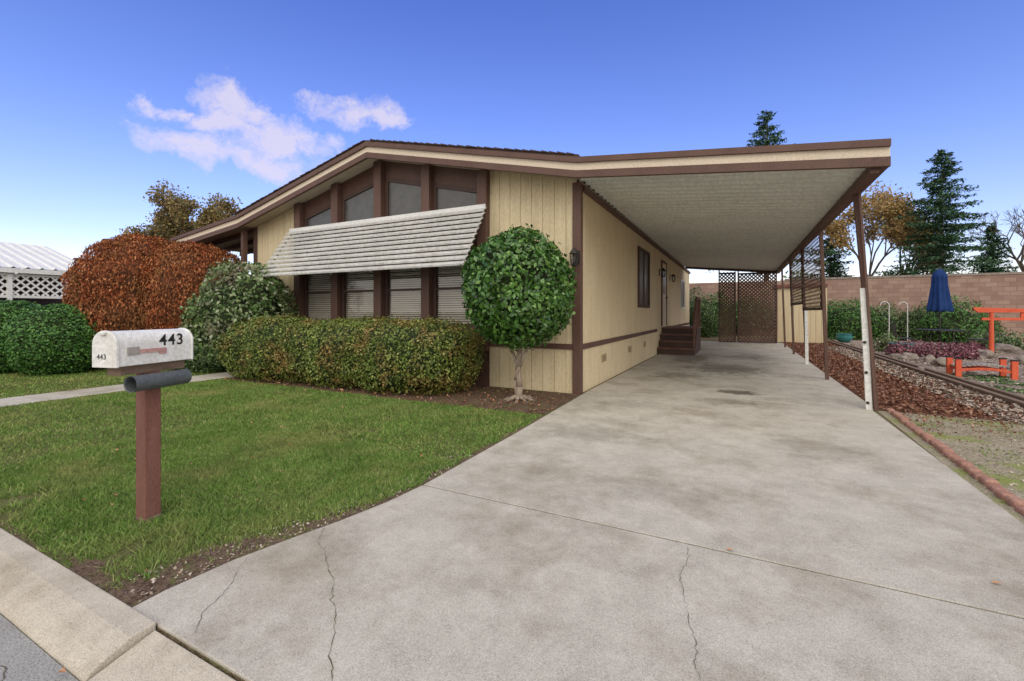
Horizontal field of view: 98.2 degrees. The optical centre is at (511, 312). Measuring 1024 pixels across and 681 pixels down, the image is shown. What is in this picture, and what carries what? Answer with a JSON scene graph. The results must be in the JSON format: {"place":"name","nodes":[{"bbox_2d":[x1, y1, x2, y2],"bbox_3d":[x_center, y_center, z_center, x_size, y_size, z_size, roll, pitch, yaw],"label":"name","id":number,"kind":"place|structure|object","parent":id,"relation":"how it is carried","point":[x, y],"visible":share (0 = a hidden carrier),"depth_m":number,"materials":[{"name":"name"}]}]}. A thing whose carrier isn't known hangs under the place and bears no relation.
{"place":"outdoors","nodes":[
{"label":"outdoors","id":0,"kind":"place"},
{"bbox_2d":[0,614,77,680],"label":"street","id":1,"kind":"structure","parent":0,"point":[23,657],"depth_m":1.73,"materials":[{"name":"asphalt"}]},
{"bbox_2d":[0,365,546,606],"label":"lawn","id":2,"kind":"structure","parent":0,"point":[126,551],"depth_m":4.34,"materials":[{"name":"plant"}]},
{"bbox_2d":[0,298,38,372],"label":"clipped shrub","id":3,"kind":"object","parent":2,"relation":"on","point":[8,308],"visible":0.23,"depth_m":9.30,"materials":[{"name":"green plant"}]},
{"bbox_2d":[0,267,71,300],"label":"white frame","id":4,"kind":"object","parent":2,"relation":"on","point":[29,272],"visible":0.15,"depth_m":13.20,"materials":[{"name":"wood"}]},
{"bbox_2d":[0,275,67,295],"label":"lattice band","id":5,"kind":"object","parent":4,"relation":"attached to","point":[33,284],"visible":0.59,"depth_m":13.40,"materials":[{"name":"white wood"}]},
{"bbox_2d":[0,241,79,272],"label":"metal roof","id":6,"kind":"structure","parent":4,"relation":"on","point":[15,255],"depth_m":14.66,"materials":[{"name":"metal"}]},
{"bbox_2d":[0,302,100,375],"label":"clipped shrub","id":7,"kind":"object","parent":2,"relation":"on","point":[50,338],"visible":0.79,"depth_m":8.94,"materials":[{"name":"green plant"}]},
{"bbox_2d":[0,371,240,406],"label":"walkway","id":8,"kind":"structure","parent":2,"relation":"on","point":[18,400],"depth_m":6.98,"materials":[{"name":"concrete"}]},
{"bbox_2d":[92,328,192,522],"bbox_3d":[-2.255,0.752,2.759,0.242,1.295,0.500,0,0,12],"label":"mailbox","id":9,"kind":"object","parent":2,"relation":"on","point":[146,357],"visible":0.97,"depth_m":2.74,"materials":[{"name":"paint"}]},
{"bbox_2d":[92,328,192,367],"bbox_3d":[-2.286,0.212,2.766,0.178,0.214,0.500,0,0,12],"label":"box door","id":10,"kind":"structure","parent":9,"relation":"in","point":[105,342],"depth_m":2.54,"materials":[{"name":"metal"}]},
{"bbox_2d":[59,232,251,368],"bbox_3d":[-8.408,-0.291,10.636,3.992,3.218,3.154,0,0,27],"label":"rust arborvitae","id":11,"kind":"object","parent":2,"relation":"on","point":[147,284],"visible":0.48,"depth_m":9.64,"materials":[{"name":"brown plant"}]},
{"bbox_2d":[171,340,230,372],"bbox_3d":[-6.877,0.930,9.841,2.091,0.766,1.123,0,0,27],"label":"shrub","id":12,"kind":"object","parent":2,"relation":"on","point":[200,364],"visible":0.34,"depth_m":9.33,"materials":[{"name":"plant"}]},
{"bbox_2d":[177,257,298,366],"bbox_3d":[-5.875,-0.013,9.603,2.527,2.386,2.039,0,0,27],"label":"variegated shrub","id":13,"kind":"object","parent":2,"relation":"on","point":[235,298],"visible":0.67,"depth_m":9.08,"materials":[{"name":"green plant"}]},
{"bbox_2d":[34,398,506,572],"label":"fallen leaves","id":14,"kind":"object","parent":2,"relation":"on","point":[220,468],"visible":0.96,"depth_m":3.85,"materials":[{"name":"brown plant"}]},
{"bbox_2d":[0,415,543,606],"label":"edge soil","id":15,"kind":"structure","parent":2,"relation":"on","point":[168,580],"depth_m":2.29,"materials":[{"name":"soil"}]},
{"bbox_2d":[111,454,471,601],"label":"edge crumbs","id":16,"kind":"object","parent":15,"relation":"on","point":[153,578],"visible":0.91,"depth_m":2.44,"materials":[{"name":"soil"}]},
{"bbox_2d":[302,161,489,385],"bbox_3d":[-2.602,-0.870,8.953,5.060,4.340,0.050,0,0,27],"label":"window wall panel","id":17,"kind":"structure","parent":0,"point":[444,175],"depth_m":8.64,"materials":[{"name":"wood"}]},
{"bbox_2d":[0,0,1023,282],"label":"sky","id":18,"kind":"structure","parent":0,"point":[102,102],"materials":[{"name":"blue"}]},
{"bbox_2d":[176,146,889,241],"bbox_3d":[-2.363,-2.458,8.334,14.800,1.455,0.035,0,0,27],"label":"fascia board","id":19,"kind":"object","parent":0,"point":[818,154],"visible":0.84,"depth_m":6.40,"materials":[{"name":"wood"}]},
{"bbox_2d":[133,335,1014,680],"bbox_3d":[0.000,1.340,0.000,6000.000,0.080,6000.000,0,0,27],"label":"ground","id":20,"kind":"structure","parent":0,"point":[203,657],"depth_m":1.97,"materials":[{"name":"soil"}]},
{"bbox_2d":[0,275,62,305],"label":"house body","id":21,"kind":"structure","parent":20,"relation":"on","point":[42,301],"depth_m":15.06,"materials":[{"name":"grey paint"}]},
{"bbox_2d":[0,528,155,680],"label":"kerb","id":22,"kind":"structure","parent":20,"relation":"on","point":[78,627],"depth_m":1.91,"materials":[{"name":"concrete"}]},
{"bbox_2d":[112,207,180,244],"bbox_3d":[-26.131,-3.146,31.893,4.109,8.995,4.702,0,0,40],"label":"autumn tree","id":23,"kind":"object","parent":20,"relation":"on","point":[151,232],"visible":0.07,"depth_m":31.85,"materials":[{"name":"plant"}]},
{"bbox_2d":[88,630,235,680],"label":"driveway gutter","id":24,"kind":"object","parent":20,"relation":"on","point":[155,655],"visible":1,"depth_m":1.65,"materials":[{"name":"concrete"}]},
{"bbox_2d":[142,210,237,254],"bbox_3d":[-26.154,-3.571,37.166,7.822,9.856,6.273,0,0,27],"label":"autumn tree","id":25,"kind":"object","parent":20,"relation":"on","point":[196,219],"visible":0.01,"depth_m":36.17,"materials":[{"name":"brown plant"}]},
{"bbox_2d":[143,180,242,253],"bbox_3d":[-22.305,-3.897,32.246,6.739,10.479,7.328,0,0,27],"label":"autumn tree","id":26,"kind":"object","parent":20,"relation":"on","point":[176,209],"visible":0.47,"depth_m":30.93,"materials":[{"name":"brown plant"}]},
{"bbox_2d":[207,229,252,265],"bbox_3d":[-6.508,-0.410,13.350,2.850,3.421,5.000,0,0,27],"label":"porch frame","id":27,"kind":"object","parent":20,"relation":"on","point":[245,243],"visible":0.13,"depth_m":11.38,"materials":[{"name":"wood"}]},
{"bbox_2d":[197,226,252,253],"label":"porch roof","id":28,"kind":"structure","parent":27,"relation":"on","point":[227,234],"depth_m":11.77,"materials":[{"name":"wood"}]},
{"bbox_2d":[223,375,579,413],"bbox_3d":[-2.282,1.295,7.767,6.740,0.001,1.650,0,0,27],"label":"planting bed","id":29,"kind":"object","parent":20,"relation":"on","point":[476,400],"visible":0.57,"depth_m":6.81,"materials":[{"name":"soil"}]},
{"bbox_2d":[214,313,485,395],"bbox_3d":[-3.111,0.658,8.099,5.678,1.298,1.848,0,0,27],"label":"boxwood hedge","id":30,"kind":"object","parent":29,"relation":"on","point":[399,355],"visible":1,"depth_m":7.28,"materials":[{"name":"green plant"}]},
{"bbox_2d":[460,223,576,403],"bbox_3d":[0.092,0.018,6.554,1.747,2.614,1.788,0,0,27],"label":"topiary tree","id":31,"kind":"object","parent":29,"relation":"on","point":[518,290],"visible":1,"depth_m":6.04,"materials":[{"name":"green plant"}]},
{"bbox_2d":[253,182,690,393],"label":"trim","id":32,"kind":"structure","parent":20,"relation":"on","point":[577,346],"depth_m":7.07,"materials":[{"name":"brown paint"}]},
{"bbox_2d":[569,247,579,265],"bbox_3d":[0.982,-0.865,6.945,0.152,0.289,0.209,0,0,27],"label":"wall lantern","id":33,"kind":"object","parent":32,"relation":"attached to","point":[576,256],"depth_m":6.91,"materials":[{"name":"black metal"}]},
{"bbox_2d":[258,171,688,392],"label":"siding boards","id":34,"kind":"object","parent":20,"relation":"on","point":[611,244],"visible":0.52,"depth_m":7.87,"materials":[{"name":"wood"}]},
{"bbox_2d":[601,341,645,361],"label":"skirting vents","id":35,"kind":"object","parent":34,"relation":"attached to","point":[603,356],"visible":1,"depth_m":8.41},
{"bbox_2d":[638,246,649,307],"bbox_3d":[3.484,-0.885,11.697,0.044,1.530,1.500,0,0,27],"label":"side window frame","id":36,"kind":"object","parent":34,"relation":"attached to","point":[648,254],"visible":1,"depth_m":11.70,"materials":[{"name":"brown paint"}]},
{"bbox_2d":[640,250,647,304],"bbox_3d":[3.470,-0.885,11.704,0.010,1.390,1.360,0,0,27],"label":"side window pane","id":37,"kind":"object","parent":36,"relation":"attached to","point":[642,278],"visible":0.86,"depth_m":11.67,"materials":[{"name":"glass"}]},
{"bbox_2d":[661,260,666,325],"bbox_3d":[5.090,-0.625,14.841,0.039,2.150,1.060,0,0,27],"label":"door frame","id":38,"kind":"object","parent":34,"relation":"attached to","point":[664,262],"visible":0.98,"depth_m":14.39,"materials":[{"name":"wood"}]},
{"bbox_2d":[663,263,665,325],"bbox_3d":[5.081,-0.585,14.845,0.018,2.070,0.900,0,0,27],"label":"door","id":39,"kind":"structure","parent":38,"relation":"in","point":[664,306],"depth_m":14.91,"materials":[{"name":"brown paint"}]},
{"bbox_2d":[680,279,684,308],"bbox_3d":[7.538,-0.775,19.620,0.044,1.250,1.400,0,0,27],"label":"side window frame","id":40,"kind":"object","parent":34,"relation":"attached to","point":[682,281],"visible":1,"depth_m":19.60,"materials":[{"name":"white metal"}]},
{"bbox_2d":[689,285,705,324],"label":"garden shrub","id":41,"kind":"object","parent":20,"relation":"on","point":[693,299],"visible":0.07,"depth_m":24.16,"materials":[{"name":"plant"}]},
{"bbox_2d":[689,298,720,337],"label":"garden shrub","id":42,"kind":"object","parent":20,"relation":"on","point":[707,321],"visible":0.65,"depth_m":22.66,"materials":[{"name":"plant"}]},
{"bbox_2d":[702,290,741,335],"bbox_3d":[11.073,0.065,24.055,2.314,2.535,1.852,0,0,6],"label":"garden shrub","id":43,"kind":"object","parent":20,"relation":"on","point":[714,304],"visible":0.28,"depth_m":23.65,"materials":[{"name":"green plant"}]},
{"bbox_2d":[689,281,784,335],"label":"block wall","id":44,"kind":"structure","parent":20,"relation":"on","point":[709,288],"depth_m":25.45,"materials":[{"name":"brick"}]},
{"bbox_2d":[725,290,769,335],"bbox_3d":[12.918,-0.052,24.979,2.902,2.763,2.481,0,0,27],"label":"garden shrub","id":45,"kind":"object","parent":20,"relation":"on","point":[745,317],"visible":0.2,"depth_m":24.41,"materials":[{"name":"plant"}]},
{"bbox_2d":[745,291,773,335],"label":"garden shrub","id":46,"kind":"object","parent":20,"relation":"on","point":[763,316],"visible":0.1,"depth_m":24.14,"materials":[{"name":"green plant"}]},
{"bbox_2d":[706,109,852,280],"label":"conifer tree","id":47,"kind":"object","parent":20,"relation":"on","point":[767,118],"visible":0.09,"depth_m":41.72,"materials":[{"name":"green plant"}]},
{"bbox_2d":[811,232,854,277],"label":"conifer tree","id":48,"kind":"object","parent":20,"relation":"on","point":[833,267],"visible":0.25,"depth_m":48.82,"materials":[{"name":"green plant"}]},
{"bbox_2d":[818,181,925,275],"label":"autumn tree","id":49,"kind":"object","parent":20,"relation":"on","point":[896,206],"visible":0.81,"depth_m":44.42,"materials":[{"name":"orange plant"}]},
{"bbox_2d":[782,342,1023,422],"bbox_3d":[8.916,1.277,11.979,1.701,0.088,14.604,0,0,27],"label":"bark mulch","id":50,"kind":"object","parent":20,"relation":"on","point":[817,349],"visible":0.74,"depth_m":7.44,"materials":[{"name":"wood"}]},
{"bbox_2d":[773,283,827,342],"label":"storage shed","id":51,"kind":"structure","parent":50,"relation":"on","point":[815,327],"depth_m":19.10,"materials":[{"name":"beige"}]},
{"bbox_2d":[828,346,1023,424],"bbox_3d":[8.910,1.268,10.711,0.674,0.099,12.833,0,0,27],"label":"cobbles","id":52,"kind":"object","parent":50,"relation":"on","point":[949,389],"visible":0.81,"depth_m":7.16,"materials":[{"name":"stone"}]},
{"bbox_2d":[785,274,1023,340],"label":"block wall","id":53,"kind":"structure","parent":20,"relation":"on","point":[997,291],"depth_m":20.89,"materials":[{"name":"brick"}]},
{"bbox_2d":[785,272,1023,280],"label":"wall cap","id":54,"kind":"object","parent":53,"relation":"on","point":[970,274],"visible":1,"depth_m":21.39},
{"bbox_2d":[879,208,953,275],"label":"autumn tree","id":55,"kind":"object","parent":20,"relation":"on","point":[919,265],"visible":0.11,"depth_m":45.32,"materials":[{"name":"orange plant"}]},
{"bbox_2d":[828,340,1023,408],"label":"landscape timbers","id":56,"kind":"object","parent":20,"relation":"on","point":[1009,398],"visible":0.7,"depth_m":8.08,"materials":[{"name":"wood"}]},
{"bbox_2d":[873,149,1002,275],"bbox_3d":[38.034,-6.681,39.384,11.586,15.961,9.950,0,0,27],"label":"conifer tree","id":57,"kind":"object","parent":20,"relation":"on","point":[940,204],"visible":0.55,"depth_m":39.37,"materials":[{"name":"green plant"}]},
{"bbox_2d":[878,411,1023,523],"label":"dirt patch","id":58,"kind":"object","parent":20,"relation":"on","point":[961,448],"visible":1,"depth_m":4.25,"materials":[{"name":"soil"}]},
{"bbox_2d":[887,412,1023,491],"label":"dirt pebbles","id":59,"kind":"object","parent":58,"relation":"on","point":[980,442],"visible":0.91,"depth_m":4.43,"materials":[{"name":"gravel"}]},
{"bbox_2d":[896,409,1023,450],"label":"mulch spill","id":60,"kind":"object","parent":58,"relation":"on","point":[990,418],"visible":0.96,"depth_m":5.18,"materials":[{"name":"brown plant"}]},
{"bbox_2d":[916,416,1023,470],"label":"moss tufts","id":61,"kind":"object","parent":58,"relation":"on","point":[982,452],"visible":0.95,"depth_m":4.13,"materials":[{"name":"green plant"}]},
{"bbox_2d":[885,408,1023,515],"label":"brick edging","id":62,"kind":"object","parent":20,"relation":"on","point":[991,484],"visible":0.69,"depth_m":3.63,"materials":[{"name":"brick"}]},
{"bbox_2d":[965,225,1020,272],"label":"conifer tree","id":63,"kind":"object","parent":20,"relation":"on","point":[996,250],"visible":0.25,"depth_m":42.97,"materials":[{"name":"green plant"}]},
{"bbox_2d":[968,204,1023,271],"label":"bare tree","id":64,"kind":"object","parent":20,"relation":"on","point":[1020,262],"visible":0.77,"depth_m":43.09,"materials":[{"name":"brown plant"}]},
{"bbox_3d":[1.408,-0.850,16.704,8.188,4.300,17.478,0,0,27],"label":"wall backing","id":65,"kind":"object","parent":20,"relation":"on","visible":0},
{"bbox_2d":[257,204,486,276],"bbox_3d":[-2.862,-1.296,8.552,5.164,1.148,0.888,0,0,27],"label":"window awning","id":66,"kind":"object","parent":65,"relation":"attached to","point":[412,216],"depth_m":8.24,"materials":[{"name":"metal"}]},
{"bbox_2d":[308,256,470,323],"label":"blinds","id":67,"kind":"object","parent":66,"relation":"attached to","point":[364,307],"visible":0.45,"depth_m":8.85,"materials":[{"name":"plastic"}]},
{"bbox_2d":[305,178,476,326],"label":"front window frames","id":68,"kind":"structure","parent":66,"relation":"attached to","point":[400,181],"depth_m":8.85,"materials":[{"name":"brown paint"}]},
{"bbox_2d":[307,182,475,226],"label":"windows","id":69,"kind":"structure","parent":68,"relation":"attached to","point":[404,198],"depth_m":8.76,"materials":[{"name":"glass"}]},
{"bbox_2d":[294,160,489,350],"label":"pillars","id":70,"kind":"structure","parent":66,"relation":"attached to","point":[483,193],"depth_m":8.80,"materials":[{"name":"brown paint"}]},
{"bbox_2d":[308,256,469,323],"bbox_3d":[-2.302,-0.360,9.463,8.060,3.280,0.050,0,0,27],"label":"interior","id":71,"kind":"object","parent":65,"relation":"attached to","point":[389,291],"depth_m":9.51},
{"bbox_2d":[235,140,684,266],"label":"roof","id":72,"kind":"structure","parent":65,"relation":"attached to","point":[574,155],"depth_m":7.98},
{"bbox_2d":[234,139,573,213],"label":"shingle tabs","id":73,"kind":"object","parent":72,"relation":"on","point":[356,144],"visible":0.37,"depth_m":8.15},
{"bbox_2d":[244,159,580,227],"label":"soffit","id":74,"kind":"structure","parent":72,"relation":"attached to","point":[359,168],"depth_m":9.42,"materials":[{"name":"paint"}]},
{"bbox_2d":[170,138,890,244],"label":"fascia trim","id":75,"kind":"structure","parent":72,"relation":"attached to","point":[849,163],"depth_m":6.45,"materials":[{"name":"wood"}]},
{"bbox_2d":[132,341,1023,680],"bbox_3d":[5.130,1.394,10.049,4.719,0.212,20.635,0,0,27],"label":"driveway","id":76,"kind":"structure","parent":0,"point":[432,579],"depth_m":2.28,"materials":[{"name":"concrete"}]},
{"bbox_2d":[317,528,335,677],"bbox_3d":[-0.868,1.284,2.092,0.058,0.001,1.200,0,0,-26],"label":"driveway crack","id":77,"kind":"object","parent":76,"relation":"on","point":[334,618],"visible":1,"depth_m":1.83,"materials":[{"name":"concrete"}]},
{"bbox_2d":[658,296,701,354],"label":"entry steps","id":78,"kind":"structure","parent":76,"relation":"on","point":[680,340],"depth_m":13.82,"materials":[{"name":"brown paint"}]},
{"bbox_2d":[424,485,1023,618],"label":"expansion joints","id":79,"kind":"object","parent":76,"relation":"on","point":[761,560],"visible":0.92,"depth_m":2.29,"materials":[{"name":"concrete"}]},
{"bbox_2d":[580,167,887,410],"bbox_3d":[6.087,-0.479,12.483,3.835,3.562,15.030,0,0,27],"label":"carport","id":80,"kind":"object","parent":76,"relation":"on","point":[777,221],"visible":0.91,"depth_m":7.89,"materials":[{"name":"white metal"}]},
{"bbox_2d":[718,270,776,342],"bbox_3d":[9.733,-0.270,18.384,2.140,3.060,0.060,0,0,27],"label":"lattice screen","id":81,"kind":"object","parent":80,"relation":"attached to","point":[720,274],"visible":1,"depth_m":18.37,"materials":[{"name":"brown paint"}]},
{"bbox_2d":[790,236,821,310],"bbox_3d":[7.280,-0.806,11.108,0.030,1.533,5.690,0,0,27],"label":"lattice screen","id":82,"kind":"object","parent":80,"relation":"attached to","point":[809,306],"visible":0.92,"depth_m":10.47,"materials":[{"name":"brown paint"}]},
{"bbox_2d":[828,337,1023,395],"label":"gravel yard","id":83,"kind":"structure","parent":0,"point":[858,342],"depth_m":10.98,"materials":[{"name":"gravel"}]},
{"bbox_2d":[835,333,852,342],"bbox_3d":[14.226,1.110,19.008,0.640,0.380,0.640,0,0,27],"label":"garden pot","id":84,"kind":"object","parent":83,"relation":"on","point":[844,337],"visible":0.97,"depth_m":18.82,"materials":[{"name":"teal ceramic"}]},
{"bbox_2d":[827,298,885,339],"bbox_3d":[16.011,0.264,20.976,2.530,2.143,2.364,0,0,27],"label":"garden shrub","id":85,"kind":"object","parent":83,"relation":"on","point":[844,320],"visible":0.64,"depth_m":20.61,"materials":[{"name":"green plant"}]},
{"bbox_2d":[854,301,910,340],"bbox_3d":[17.481,0.387,21.014,2.551,1.879,2.088,0,0,27],"label":"garden shrub","id":86,"kind":"object","parent":83,"relation":"on","point":[893,319],"visible":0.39,"depth_m":20.52,"materials":[{"name":"plant"}]},
{"bbox_2d":[873,331,899,351],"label":"garden shrub","id":87,"kind":"object","parent":83,"relation":"on","point":[882,343],"visible":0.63,"depth_m":14.46,"materials":[{"name":"green plant"}]},
{"bbox_2d":[891,323,914,341],"bbox_3d":[13.009,0.835,14.779,0.516,0.930,0.440,0,0,27],"label":"patio chair","id":88,"kind":"object","parent":83,"relation":"on","point":[895,332],"visible":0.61,"depth_m":14.83,"materials":[{"name":"black metal"}]},
{"bbox_2d":[884,342,921,355],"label":"purple shrub","id":89,"kind":"object","parent":83,"relation":"on","point":[900,350],"visible":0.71,"depth_m":12.89,"materials":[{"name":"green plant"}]},
{"bbox_2d":[898,352,917,360],"bbox_3d":[10.711,1.234,12.030,0.445,0.296,0.437,0,0,27],"label":"rock","id":90,"kind":"object","parent":83,"relation":"on","point":[906,356],"visible":0.66,"depth_m":11.90,"materials":[{"name":"stone"}]},
{"bbox_2d":[892,306,936,341],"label":"garden shrub","id":91,"kind":"object","parent":83,"relation":"on","point":[913,326],"visible":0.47,"depth_m":19.83,"materials":[{"name":"plant"}]},
{"bbox_2d":[903,338,933,352],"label":"purple shrub","id":92,"kind":"object","parent":83,"relation":"on","point":[917,344],"visible":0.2,"depth_m":13.82,"materials":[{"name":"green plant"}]},
{"bbox_2d":[918,354,935,362],"bbox_3d":[10.826,1.244,11.523,0.357,0.295,0.378,0,0,2],"label":"rock","id":93,"kind":"object","parent":83,"relation":"on","point":[928,358],"visible":0.56,"depth_m":11.44,"materials":[{"name":"stone"}]},
{"bbox_2d":[909,341,958,357],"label":"purple shrub","id":94,"kind":"object","parent":83,"relation":"on","point":[935,352],"visible":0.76,"depth_m":12.41,"materials":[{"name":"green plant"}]},
{"bbox_2d":[926,266,953,346],"bbox_3d":[13.967,-0.100,14.499,0.678,2.800,0.646,0,0,27],"label":"patio umbrella","id":95,"kind":"object","parent":83,"relation":"on","point":[939,299],"visible":0.96,"depth_m":14.36,"materials":[{"name":"blue fabric"}]},
{"bbox_2d":[915,329,965,347],"bbox_3d":[13.980,0.937,14.507,1.200,0.733,1.200,0,0,27],"label":"patio table","id":96,"kind":"object","parent":83,"relation":"on","point":[931,330],"visible":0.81,"depth_m":14.42,"materials":[{"name":"black metal"}]},
{"bbox_2d":[930,357,954,366],"bbox_3d":[10.343,1.236,10.610,0.464,0.329,0.473,0,0,18],"label":"rock","id":97,"kind":"object","parent":83,"relation":"on","point":[940,361],"visible":0.45,"depth_m":10.55,"materials":[{"name":"stone"}]},
{"bbox_2d":[909,294,997,342],"bbox_3d":[18.851,0.285,19.008,2.943,2.105,2.436,0,0,27],"label":"garden shrub","id":98,"kind":"object","parent":83,"relation":"on","point":[959,318],"visible":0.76,"depth_m":18.56,"materials":[{"name":"green plant"}]},
{"bbox_2d":[940,342,981,359],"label":"purple shrub","id":99,"kind":"object","parent":83,"relation":"on","point":[964,352],"visible":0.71,"depth_m":12.15,"materials":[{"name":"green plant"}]},
{"bbox_2d":[961,340,987,349],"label":"purple shrub","id":100,"kind":"object","parent":83,"relation":"on","point":[976,344],"visible":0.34,"depth_m":13.90,"materials":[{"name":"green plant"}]},
{"bbox_2d":[955,314,1006,340],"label":"garden shrub","id":101,"kind":"object","parent":83,"relation":"on","point":[997,325],"visible":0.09,"depth_m":19.59,"materials":[{"name":"green plant"}]},
{"bbox_2d":[967,324,995,346],"bbox_3d":[14.859,0.835,14.057,0.516,0.930,0.440,0,0,27],"label":"patio chair","id":102,"kind":"object","parent":83,"relation":"on","point":[987,337],"visible":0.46,"depth_m":14.08,"materials":[{"name":"black metal"}]},
{"bbox_2d":[945,356,1018,379],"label":"garden bridge","id":103,"kind":"structure","parent":83,"relation":"on","point":[959,365],"depth_m":8.87,"materials":[{"name":"orange wood"}]},
{"bbox_2d":[972,349,996,358],"bbox_3d":[13.255,1.244,12.485,0.477,0.381,0.554,0,0,13],"label":"rock","id":104,"kind":"object","parent":83,"relation":"on","point":[989,354],"visible":0.48,"depth_m":12.32,"materials":[{"name":"stone"}]},
{"bbox_2d":[967,330,1004,347],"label":"garden shrub","id":105,"kind":"object","parent":83,"relation":"on","point":[981,337],"visible":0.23,"depth_m":15.99,"materials":[{"name":"green plant"}]},
{"bbox_2d":[950,373,1023,393],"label":"ground cover","id":106,"kind":"object","parent":83,"relation":"on","point":[983,378],"visible":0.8,"depth_m":8.32,"materials":[{"name":"green plant"}]},
{"bbox_2d":[972,307,1023,351],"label":"torii gate","id":107,"kind":"structure","parent":83,"relation":"on","point":[991,318],"depth_m":13.46,"materials":[{"name":"paint"}]},
{"bbox_2d":[986,330,1023,349],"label":"garden shrub","id":108,"kind":"object","parent":83,"relation":"on","point":[1012,340],"visible":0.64,"depth_m":14.90,"materials":[{"name":"green plant"}]},
{"bbox_2d":[994,343,1021,353],"bbox_3d":[15.538,1.221,13.999,0.683,0.472,0.606,0,0,41],"label":"rock","id":109,"kind":"object","parent":83,"relation":"on","point":[1001,348],"visible":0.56,"depth_m":13.82,"materials":[{"name":"stone"}]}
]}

